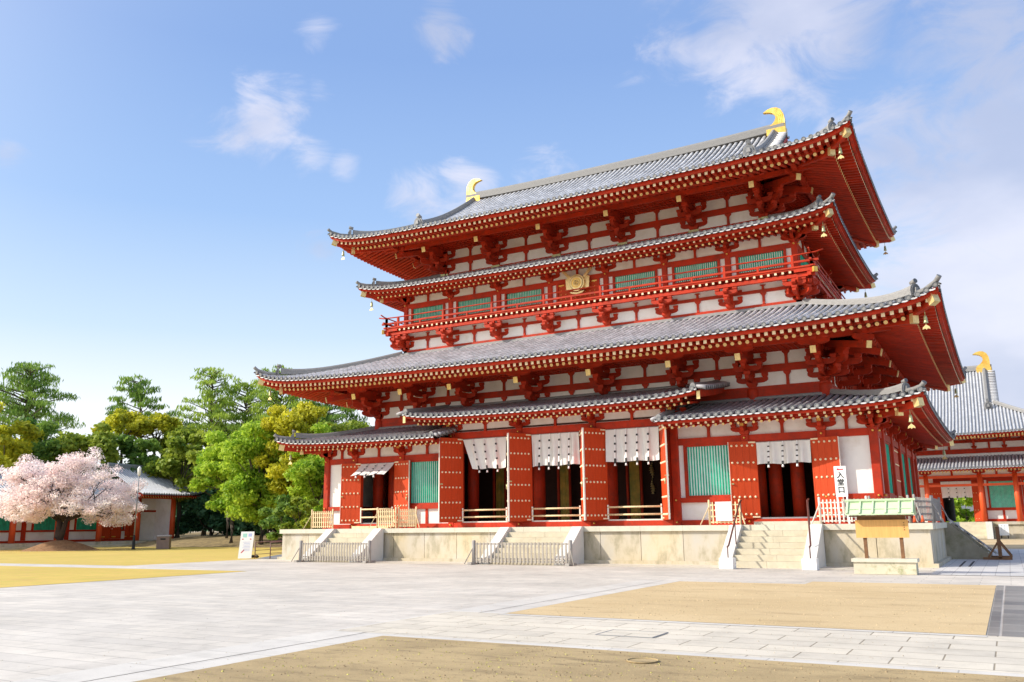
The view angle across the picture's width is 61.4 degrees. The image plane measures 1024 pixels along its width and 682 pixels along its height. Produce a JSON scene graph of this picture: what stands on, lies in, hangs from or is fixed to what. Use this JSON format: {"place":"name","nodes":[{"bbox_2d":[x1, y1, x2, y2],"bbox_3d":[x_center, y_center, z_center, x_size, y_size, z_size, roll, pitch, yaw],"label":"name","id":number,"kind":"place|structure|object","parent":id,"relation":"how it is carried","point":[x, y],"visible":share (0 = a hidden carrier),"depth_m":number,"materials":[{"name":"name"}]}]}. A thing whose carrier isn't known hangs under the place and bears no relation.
{"place":"outdoors","nodes":[
{"label":"outdoors","id":0,"kind":"place"},
{"bbox_2d":[0,563,113,567],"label":"paved path","id":1,"kind":"structure","parent":0,"point":[48,565],"depth_m":39.74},
{"bbox_2d":[0,462,206,549],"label":"side hall","id":2,"kind":"structure","parent":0,"point":[155,517],"depth_m":87.83,"materials":[{"name":"paint"}]},
{"bbox_2d":[31,514,54,529],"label":"window","id":3,"kind":"structure","parent":2,"relation":"in","point":[48,523],"depth_m":81.63,"materials":[{"name":"paint"}]},
{"bbox_2d":[74,516,96,529],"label":"window","id":4,"kind":"structure","parent":2,"relation":"in","point":[78,525],"depth_m":84.93,"materials":[{"name":"paint"}]},
{"bbox_2d":[101,515,110,538],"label":"door leaf","id":5,"kind":"structure","parent":2,"relation":"in","point":[105,530],"depth_m":86.82,"materials":[{"name":"paint"}]},
{"bbox_2d":[110,523,121,538],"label":"door leaf","id":6,"kind":"structure","parent":2,"relation":"in","point":[115,533],"depth_m":87.77,"materials":[{"name":"paint"}]},
{"bbox_2d":[0,566,241,587],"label":"lawn","id":7,"kind":"structure","parent":0,"point":[13,576],"depth_m":31.26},
{"bbox_2d":[0,547,281,565],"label":"lawn","id":8,"kind":"structure","parent":0,"point":[122,556],"depth_m":53.41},
{"bbox_2d":[0,401,44,469],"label":"broadleaf tree","id":9,"kind":"object","parent":8,"relation":"on","point":[11,449],"visible":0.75,"depth_m":86.67,"materials":[{"name":"green plant"}]},
{"bbox_2d":[10,414,67,472],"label":"broadleaf tree","id":10,"kind":"object","parent":8,"relation":"on","point":[46,445],"visible":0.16,"depth_m":91.27,"materials":[{"name":"green plant"}]},
{"bbox_2d":[0,360,85,438],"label":"pine tree","id":11,"kind":"object","parent":8,"relation":"on","point":[30,395],"visible":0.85,"depth_m":104.05,"materials":[{"name":"green plant"}]},
{"bbox_2d":[21,540,99,550],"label":"mulch mound","id":12,"kind":"object","parent":8,"relation":"on","point":[60,545],"visible":0.98,"depth_m":69.51,"materials":[{"name":"brown soil"}]},
{"bbox_2d":[0,446,148,539],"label":"cherry tree","id":13,"kind":"object","parent":12,"relation":"on","point":[117,505],"visible":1,"depth_m":69.86,"materials":[{"name":"pink plant"}]},
{"bbox_2d":[131,466,141,549],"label":"lamp post","id":14,"kind":"object","parent":8,"relation":"on","point":[133,540],"visible":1,"depth_m":70.50,"materials":[{"name":"grey metal"}]},
{"bbox_2d":[156,535,171,548],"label":"litter bin","id":15,"kind":"object","parent":8,"relation":"on","point":[163,541],"visible":1,"depth_m":71.08,"materials":[{"name":"grey metal"}]},
{"bbox_2d":[187,430,263,542],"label":"broadleaf tree","id":16,"kind":"object","parent":8,"relation":"on","point":[209,461],"visible":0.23,"depth_m":77.80,"materials":[{"name":"green plant"}]},
{"bbox_2d":[238,532,255,558],"bbox_3d":[-14.318,11.046,46.712,0.720,1.405,0.854,-1,-12,1],"label":"folding sign","id":17,"kind":"object","parent":8,"relation":"on","point":[247,539],"visible":0.91,"depth_m":46.47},
{"bbox_2d":[217,419,299,544],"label":"broadleaf tree","id":18,"kind":"object","parent":8,"relation":"on","point":[249,496],"visible":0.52,"depth_m":74.54,"materials":[{"name":"green plant"}]},
{"bbox_2d":[258,494,305,539],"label":"shrub","id":19,"kind":"object","parent":8,"relation":"on","point":[279,516],"visible":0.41,"depth_m":66.34,"materials":[{"name":"green plant"}]},
{"bbox_2d":[251,401,332,521],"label":"broadleaf tree","id":20,"kind":"object","parent":8,"relation":"on","point":[306,414],"visible":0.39,"depth_m":74.16,"materials":[{"name":"yellow plant"}]},
{"bbox_2d":[278,496,322,529],"bbox_3d":[-15.421,13.576,63.697,3.252,4.217,2.874,-7,-14,29],"label":"shrub","id":21,"kind":"object","parent":8,"relation":"on","point":[294,512],"visible":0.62,"depth_m":63.43,"materials":[{"name":"green plant"}]},
{"bbox_2d":[282,422,332,528],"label":"broadleaf tree","id":22,"kind":"object","parent":8,"relation":"on","point":[306,476],"visible":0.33,"depth_m":70.56,"materials":[{"name":"green plant"}]},
{"bbox_2d":[308,420,369,480],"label":"broadleaf tree","id":23,"kind":"object","parent":8,"relation":"on","point":[352,424],"visible":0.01,"depth_m":77.55,"materials":[{"name":"green plant"}]},
{"bbox_2d":[120,532,281,547],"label":"earth bank","id":24,"kind":"structure","parent":0,"point":[193,539],"depth_m":81.75,"materials":[{"name":"beige soil"}]},
{"bbox_2d":[45,422,124,473],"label":"broadleaf tree","id":25,"kind":"object","parent":24,"relation":"on","point":[107,443],"visible":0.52,"depth_m":92.91,"materials":[{"name":"green plant"}]},
{"bbox_2d":[90,408,156,463],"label":"umbrella tree","id":26,"kind":"object","parent":24,"relation":"on","point":[119,420],"visible":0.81,"depth_m":98.87,"materials":[{"name":"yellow plant"}]},
{"bbox_2d":[95,433,162,495],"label":"broadleaf tree","id":27,"kind":"object","parent":24,"relation":"on","point":[130,448],"visible":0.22,"depth_m":95.11,"materials":[{"name":"green plant"}]},
{"bbox_2d":[105,373,201,451],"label":"pine tree","id":28,"kind":"object","parent":24,"relation":"on","point":[136,390],"visible":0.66,"depth_m":107.22,"materials":[{"name":"green plant"}]},
{"bbox_2d":[125,411,182,454],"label":"umbrella tree","id":29,"kind":"object","parent":24,"relation":"on","point":[164,422],"visible":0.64,"depth_m":100.72,"materials":[{"name":"green plant"}]},
{"bbox_2d":[141,430,174,462],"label":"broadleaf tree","id":30,"kind":"object","parent":24,"relation":"on","point":[163,445],"visible":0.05,"depth_m":100.78,"materials":[{"name":"green plant"}]},
{"bbox_2d":[141,425,207,537],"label":"broadleaf tree","id":31,"kind":"object","parent":24,"relation":"on","point":[172,464],"visible":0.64,"depth_m":92.54,"materials":[{"name":"green plant"}]},
{"bbox_2d":[174,465,236,535],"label":"broadleaf tree","id":32,"kind":"object","parent":24,"relation":"on","point":[198,516],"visible":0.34,"depth_m":93.35,"materials":[{"name":"green plant"}]},
{"bbox_2d":[170,366,243,535],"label":"pine tree","id":33,"kind":"object","parent":24,"relation":"on","point":[209,397],"visible":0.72,"depth_m":104.26,"materials":[{"name":"green plant"}]},
{"bbox_2d":[185,430,248,537],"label":"broadleaf tree","id":34,"kind":"object","parent":24,"relation":"on","point":[190,456],"visible":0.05,"depth_m":84.72,"materials":[{"name":"green plant"}]},
{"bbox_2d":[207,488,259,535],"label":"broadleaf tree","id":35,"kind":"object","parent":24,"relation":"on","point":[240,528],"visible":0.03,"depth_m":91.87,"materials":[{"name":"green plant"}]},
{"bbox_2d":[212,378,268,430],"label":"pine tree","id":36,"kind":"object","parent":24,"relation":"on","point":[235,389],"visible":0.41,"depth_m":107.41,"materials":[{"name":"green plant"}]},
{"bbox_2d":[233,514,277,534],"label":"broadleaf tree","id":37,"kind":"object","parent":24,"relation":"on","point":[256,527],"visible":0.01,"depth_m":88.93,"materials":[{"name":"green plant"}]},
{"bbox_2d":[226,363,308,530],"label":"pine tree","id":38,"kind":"object","parent":24,"relation":"on","point":[290,400],"visible":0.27,"depth_m":102.91,"materials":[{"name":"green plant"}]},
{"bbox_2d":[288,398,371,426],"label":"pine tree","id":39,"kind":"object","parent":24,"relation":"on","point":[333,417],"visible":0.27,"depth_m":102.12,"materials":[{"name":"green plant"}]},
{"bbox_2d":[12,580,662,681],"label":"curb","id":40,"kind":"structure","parent":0,"point":[114,670],"depth_m":11.47,"materials":[{"name":"stone"}]},
{"bbox_2d":[0,549,1023,681],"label":"paving","id":41,"kind":"structure","parent":0,"point":[45,630],"depth_m":19.68,"materials":[{"name":"stone"}]},
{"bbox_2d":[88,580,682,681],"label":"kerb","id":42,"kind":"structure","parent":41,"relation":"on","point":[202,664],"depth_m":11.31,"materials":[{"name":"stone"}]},
{"bbox_2d":[1,580,963,681],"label":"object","id":43,"kind":"object","parent":41,"relation":"on","point":[591,632],"visible":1,"depth_m":12.52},
{"bbox_2d":[134,636,1023,681],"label":"sand bed","id":44,"kind":"object","parent":41,"relation":"in","point":[373,645],"depth_m":9.63,"materials":[{"name":"sand"}]},
{"bbox_2d":[164,639,745,681],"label":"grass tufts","id":45,"kind":"object","parent":44,"relation":"on","point":[455,664],"visible":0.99,"depth_m":9.83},
{"bbox_2d":[626,657,658,663],"bbox_3d":[1.522,3.729,10.033,0.380,0.039,0.380,-7,-14,29],"label":"manhole cover","id":46,"kind":"object","parent":44,"relation":"on","point":[641,660],"visible":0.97,"depth_m":10.04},
{"bbox_2d":[227,559,938,570],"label":"kerb","id":47,"kind":"structure","parent":41,"relation":"on","point":[595,565],"depth_m":34.30,"materials":[{"name":"stone"}]},
{"bbox_2d":[291,540,374,562],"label":"stair gate","id":48,"kind":"structure","parent":47,"relation":"on","point":[367,557],"depth_m":39.75,"materials":[{"name":"metal"}]},
{"bbox_2d":[464,540,576,565],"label":"stair gate","id":49,"kind":"structure","parent":47,"relation":"on","point":[474,550],"depth_m":35.02,"materials":[{"name":"metal"}]},
{"bbox_2d":[253,107,992,568],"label":"temple hall","id":50,"kind":"structure","parent":41,"relation":"on","point":[703,313],"depth_m":39.95,"materials":[{"name":"wood"}]},
{"bbox_2d":[303,509,333,528],"bbox_3d":[-9.768,9.079,43.967,1.996,0.995,0.368,-7,-14,29],"label":"picket barrier","id":51,"kind":"object","parent":50,"relation":"on","point":[312,517],"visible":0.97,"depth_m":44.05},
{"bbox_2d":[339,463,361,523],"bbox_3d":[-8.295,7.851,44.385,1.102,3.060,0.198,-3,-12,11],"label":"door leaf","id":52,"kind":"structure","parent":50,"relation":"in","point":[350,491],"depth_m":44.31,"materials":[{"name":"paint"}]},
{"bbox_2d":[363,475,372,507],"bbox_3d":[-8.064,8.263,48.420,0.130,2.176,2.240,-7,-14,29],"label":"doorway","id":53,"kind":"structure","parent":50,"relation":"in","point":[368,481],"depth_m":48.26,"materials":[{"name":"paint"}]},
{"bbox_2d":[351,462,393,477],"bbox_3d":[-7.117,6.524,43.518,2.190,0.782,1.089,-7,-14,29],"label":"door curtain","id":54,"kind":"object","parent":50,"relation":"hanging from","point":[373,469],"depth_m":43.60,"materials":[{"name":"white fabric"}]},
{"bbox_2d":[369,507,396,527],"bbox_3d":[-6.195,8.597,41.946,1.810,1.016,0.368,-9,-15,33],"label":"picket barrier","id":55,"kind":"object","parent":50,"relation":"on","point":[387,518],"visible":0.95,"depth_m":42.01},
{"bbox_2d":[394,460,409,522],"bbox_3d":[-5.498,7.495,42.862,1.102,3.060,0.198,-11,-16,40],"label":"door leaf","id":56,"kind":"structure","parent":50,"relation":"in","point":[401,469],"depth_m":42.87,"materials":[{"name":"paint"}]},
{"bbox_2d":[390,507,419,527],"bbox_3d":[-5.093,8.498,41.540,1.512,1.016,0.368,-3,-12,13],"label":"picket barrier","id":57,"kind":"object","parent":50,"relation":"on","point":[409,519],"visible":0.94,"depth_m":41.61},
{"bbox_2d":[410,459,438,504],"bbox_3d":[-4.175,6.949,42.481,2.240,2.176,0.130,-7,-14,29],"label":"window","id":58,"kind":"structure","parent":50,"relation":"in","point":[424,474],"depth_m":42.57,"materials":[{"name":"paint"}]},
{"bbox_2d":[411,303,445,323],"bbox_3d":[-4.647,-1.520,47.828,2.260,0.908,0.130,-7,-14,29],"label":"window","id":59,"kind":"structure","parent":50,"relation":"in","point":[441,306],"depth_m":47.82,"materials":[{"name":"paint"}]},
{"bbox_2d":[438,437,462,522],"bbox_3d":[-2.920,6.624,41.125,1.272,3.980,0.198,6,-14,-30],"label":"door leaf","id":60,"kind":"structure","parent":50,"relation":"in","point":[450,498],"depth_m":41.06,"materials":[{"name":"paint"}]},
{"bbox_2d":[456,295,492,316],"bbox_3d":[-2.014,-1.859,46.378,2.310,0.908,0.130,-7,-14,29],"label":"window","id":61,"kind":"structure","parent":50,"relation":"in","point":[458,303],"depth_m":46.40,"materials":[{"name":"paint"}]},
{"bbox_2d":[463,436,506,472],"bbox_3d":[-1.336,5.415,40.953,2.480,1.651,0.298,-7,-14,29],"label":"door curtain","id":62,"kind":"object","parent":50,"relation":"hanging from","point":[486,453],"depth_m":40.94,"materials":[{"name":"white fabric"}]},
{"bbox_2d":[462,507,507,521],"bbox_3d":[-1.289,8.130,40.404,2.460,0.620,0.080,-7,-14,29],"label":"barrier rail","id":63,"kind":"object","parent":50,"relation":"attached to","point":[463,510],"visible":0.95,"depth_m":40.42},
{"bbox_2d":[507,433,532,521],"bbox_3d":[0.344,6.204,39.327,1.272,3.980,0.198,6,-14,-30],"label":"door leaf","id":64,"kind":"structure","parent":50,"relation":"in","point":[519,488],"depth_m":39.27,"materials":[{"name":"paint"}]},
{"bbox_2d":[504,287,543,309],"bbox_3d":[0.641,-2.201,44.916,2.310,0.908,0.130,-7,-14,29],"label":"window","id":65,"kind":"structure","parent":50,"relation":"in","point":[506,297],"depth_m":44.92,"materials":[{"name":"paint"}]},
{"bbox_2d":[531,431,579,469],"bbox_3d":[1.929,4.995,39.158,2.460,1.651,0.303,-7,-14,29],"label":"door curtain","id":66,"kind":"object","parent":50,"relation":"hanging from","point":[556,449],"depth_m":39.15,"materials":[{"name":"white fabric"}]},
{"bbox_2d":[532,506,580,520],"bbox_3d":[1.975,7.709,38.607,2.440,0.620,0.080,-7,-14,29],"label":"barrier rail","id":67,"kind":"object","parent":50,"relation":"attached to","point":[579,514],"visible":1,"depth_m":38.59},
{"bbox_2d":[559,284,577,301],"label":"door leaf","id":68,"kind":"structure","parent":50,"relation":"in","point":[562,287],"depth_m":43.79,"materials":[{"name":"paint"}]},
{"bbox_2d":[579,428,585,520],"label":"door leaf","id":69,"kind":"structure","parent":50,"relation":"in","point":[583,515],"depth_m":37.58,"materials":[{"name":"paint"}]},
{"bbox_2d":[578,279,596,298],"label":"door leaf","id":70,"kind":"structure","parent":50,"relation":"in","point":[593,282],"depth_m":43.10,"materials":[{"name":"paint"}]},
{"bbox_2d":[581,427,608,520],"bbox_3d":[3.608,5.783,37.529,1.272,3.980,0.198,6,-14,-30],"label":"door leaf","id":71,"kind":"structure","parent":50,"relation":"in","point":[596,476],"depth_m":37.48,"materials":[{"name":"paint"}]},
{"bbox_2d":[606,426,658,465],"bbox_3d":[5.198,4.566,37.372,2.520,1.630,0.325,-7,-14,29],"label":"door curtain","id":72,"kind":"object","parent":50,"relation":"hanging from","point":[636,444],"depth_m":37.40,"materials":[{"name":"white fabric"}]},
{"bbox_2d":[607,504,662,519],"bbox_3d":[5.235,7.289,36.811,2.490,0.620,0.080,-7,-14,29],"label":"barrier rail","id":73,"kind":"object","parent":50,"relation":"attached to","point":[608,514],"visible":1,"depth_m":36.77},
{"bbox_2d":[612,269,657,293],"bbox_3d":[5.994,-2.890,41.968,2.310,0.908,0.130,-7,-14,29],"label":"window","id":74,"kind":"structure","parent":50,"relation":"in","point":[637,274],"depth_m":41.95,"materials":[{"name":"paint"}]},
{"bbox_2d":[659,425,670,519],"bbox_3d":[6.345,5.426,35.999,0.198,3.980,1.272,0,-12,-1],"label":"door leaf","id":75,"kind":"structure","parent":50,"relation":"in","point":[662,432],"depth_m":35.80,"materials":[{"name":"paint"}]},
{"bbox_2d":[672,259,720,284],"bbox_3d":[8.648,-3.232,40.506,2.310,0.908,0.130,-7,-14,29],"label":"window","id":76,"kind":"structure","parent":50,"relation":"in","point":[676,276],"depth_m":40.51,"materials":[{"name":"paint"}]},
{"bbox_2d":[683,443,737,497],"bbox_3d":[8.228,5.351,35.649,2.240,2.176,0.130,-7,-14,29],"label":"window","id":77,"kind":"structure","parent":50,"relation":"in","point":[706,466],"depth_m":35.74,"materials":[{"name":"paint"}]},
{"bbox_2d":[700,499,745,524],"bbox_3d":[8.319,6.737,33.949,1.860,0.995,0.368,-9,-14,33],"label":"picket barrier","id":78,"kind":"object","parent":50,"relation":"on","point":[712,510],"visible":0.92,"depth_m":34.09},
{"bbox_2d":[715,502,732,520],"bbox_3d":[8.345,6.710,33.979,0.650,0.740,0.030,-7,-14,29],"label":"blank notice","id":79,"kind":"object","parent":78,"relation":"attached to","point":[723,510],"visible":1,"depth_m":33.96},
{"bbox_2d":[728,441,760,518],"bbox_3d":[9.330,5.581,34.678,1.102,3.060,0.198,-3,-12,11],"label":"door leaf","id":80,"kind":"structure","parent":50,"relation":"in","point":[750,507],"depth_m":34.64,"materials":[{"name":"paint"}]},
{"bbox_2d":[735,248,786,274],"bbox_3d":[11.281,-3.572,39.056,2.260,0.908,0.130,-7,-14,29],"label":"window","id":81,"kind":"structure","parent":50,"relation":"in","point":[783,250],"depth_m":39.06,"materials":[{"name":"paint"}]},
{"bbox_2d":[755,439,810,467],"bbox_3d":[10.704,4.451,34.086,2.160,1.058,0.358,-7,-14,29],"label":"door curtain","id":82,"kind":"object","parent":50,"relation":"hanging from","point":[782,452],"depth_m":34.15,"materials":[{"name":"white fabric"}]},
{"bbox_2d":[810,436,845,517],"bbox_3d":[12.128,5.224,33.154,1.102,3.060,0.198,-11,-16,40],"label":"door leaf","id":83,"kind":"structure","parent":50,"relation":"in","point":[825,451],"depth_m":33.21,"materials":[{"name":"paint"}]},
{"bbox_2d":[811,496,866,523],"bbox_3d":[12.194,6.232,31.787,2.257,0.995,0.368,-7,-14,27],"label":"picket barrier","id":84,"kind":"object","parent":50,"relation":"on","point":[828,514],"visible":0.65,"depth_m":32.08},
{"bbox_2d":[833,466,849,523],"bbox_3d":[12.184,5.678,31.836,0.420,2.100,0.050,-7,-14,29],"label":"entrance sign","id":85,"kind":"object","parent":50,"relation":"on","point":[840,478],"visible":1,"depth_m":31.90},
{"bbox_2d":[885,441,894,494],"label":"window","id":86,"kind":"structure","parent":50,"relation":"in","point":[888,453],"depth_m":36.02,"materials":[{"name":"paint"}]},
{"bbox_2d":[894,448,902,497],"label":"door leaf","id":87,"kind":"structure","parent":50,"relation":"in","point":[896,452],"depth_m":38.46,"materials":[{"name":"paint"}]},
{"bbox_2d":[901,451,908,494],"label":"window","id":88,"kind":"structure","parent":50,"relation":"in","point":[903,455],"depth_m":41.25,"materials":[{"name":"paint"}]},
{"bbox_2d":[912,494,943,522],"bbox_3d":[15.153,6.114,31.436,0.368,1.016,2.646,-11,-16,40],"label":"picket barrier","id":89,"kind":"object","parent":50,"relation":"on","point":[930,505],"visible":0.91,"depth_m":31.52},
{"bbox_2d":[931,495,949,522],"bbox_3d":[16.829,6.614,33.857,0.368,1.016,4.106,-7,-14,29],"label":"picket barrier","id":90,"kind":"object","parent":50,"relation":"on","point":[938,506],"visible":0.96,"depth_m":33.62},
{"bbox_2d":[382,634,1023,676],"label":"kerb","id":91,"kind":"structure","parent":41,"relation":"on","point":[793,660],"depth_m":10.34,"materials":[{"name":"stone"}]},
{"bbox_2d":[719,500,741,568],"bbox_3d":[8.211,7.053,31.726,0.480,2.450,2.877,-7,-14,29],"label":"handrail","id":92,"kind":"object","parent":41,"relation":"on","point":[727,563],"visible":1,"depth_m":30.41,"materials":[{"name":"paint"}]},
{"bbox_2d":[508,581,995,634],"bbox_3d":[5.898,5.487,18.463,7.720,0.001,10.800,-7,-14,29],"label":"sand bed","id":93,"kind":"object","parent":41,"relation":"in","point":[865,613],"visible":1,"depth_m":16.59,"materials":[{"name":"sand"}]},
{"bbox_2d":[801,498,818,569],"bbox_3d":[10.588,6.746,30.416,0.511,2.450,2.917,-6,-13,25],"label":"handrail","id":94,"kind":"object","parent":41,"relation":"on","point":[810,563],"visible":1,"depth_m":29.03,"materials":[{"name":"paint"}]},
{"bbox_2d":[844,498,919,574],"bbox_3d":[11.458,6.025,26.639,2.040,2.260,0.887,-7,-14,29],"label":"notice board","id":95,"kind":"object","parent":41,"relation":"on","point":[881,518],"visible":1,"depth_m":26.48,"materials":[{"name":"wood"}]},
{"bbox_2d":[0,0,1023,469],"label":"sky","id":96,"kind":"structure","parent":0,"point":[175,175],"materials":[{"name":"blue"}]},
{"bbox_2d":[163,639,1016,681],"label":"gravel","id":97,"kind":"structure","parent":0,"point":[597,670],"depth_m":9.46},
{"bbox_2d":[194,530,1023,539],"bbox_3d":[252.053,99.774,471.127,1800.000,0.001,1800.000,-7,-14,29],"label":"ground","id":98,"kind":"structure","parent":0,"point":[979,539],"depth_m":74.07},
{"bbox_2d":[953,497,974,521],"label":"broadleaf tree","id":99,"kind":"object","parent":98,"relation":"on","point":[964,515],"visible":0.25,"depth_m":115.70,"materials":[{"name":"green plant"}]},
{"bbox_2d":[334,611,1023,673],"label":"paved path","id":100,"kind":"structure","parent":0,"point":[1002,654],"depth_m":11.83,"materials":[{"name":"stone"}]},
{"bbox_2d":[595,629,668,637],"bbox_3d":[1.755,4.276,12.601,0.880,0.009,0.672,-7,-14,29],"label":"cover plate","id":101,"kind":"object","parent":100,"relation":"on","point":[635,633],"visible":1,"depth_m":12.58,"materials":[{"name":"white stone"}]},
{"bbox_2d":[498,613,986,636],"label":"kerb","id":102,"kind":"structure","parent":100,"relation":"on","point":[753,625],"depth_m":13.44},
{"bbox_2d":[916,351,1023,538],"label":"hall","id":103,"kind":"structure","parent":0,"point":[984,453],"depth_m":82.91,"materials":[{"name":"wood"}]},
{"bbox_2d":[929,483,944,521],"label":"door leaf","id":104,"kind":"structure","parent":103,"relation":"in","point":[936,492],"depth_m":84.00,"materials":[{"name":"paint"}]},
{"bbox_2d":[940,481,972,499],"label":"door curtain","id":105,"kind":"object","parent":103,"relation":"hanging from","point":[957,492],"depth_m":83.39,"materials":[{"name":"white fabric"}]},
{"bbox_2d":[971,482,983,520],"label":"door leaf","id":106,"kind":"structure","parent":103,"relation":"in","point":[976,503],"depth_m":82.28,"materials":[{"name":"paint"}]},
{"bbox_2d":[986,479,1015,507],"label":"window","id":107,"kind":"structure","parent":103,"relation":"in","point":[998,495],"depth_m":81.62,"materials":[{"name":"paint"}]},
{"bbox_2d":[930,550,1023,575],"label":"paving","id":108,"kind":"structure","parent":0,"point":[1013,567],"depth_m":29.49,"materials":[{"name":"stone"}]},
{"bbox_2d":[983,527,1012,559],"bbox_3d":[20.151,8.394,35.852,1.069,1.300,1.920,-7,-14,29],"label":"trestle barrier","id":109,"kind":"object","parent":108,"relation":"on","point":[999,544],"visible":0.93,"depth_m":35.01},
{"bbox_2d":[947,519,998,555],"bbox_3d":[19.616,8.334,36.593,1.800,1.580,1.484,-7,-14,29],"label":"pole","id":110,"kind":"object","parent":109,"relation":"on","point":[972,536],"visible":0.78,"depth_m":36.28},
{"bbox_2d":[976,540,1023,548],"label":"courtyard","id":111,"kind":"structure","parent":0,"point":[1013,544],"depth_m":59.12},
{"bbox_2d":[987,585,1023,636],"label":"paving","id":112,"kind":"structure","parent":0,"point":[1007,617],"depth_m":14.84,"materials":[{"name":"stone"}]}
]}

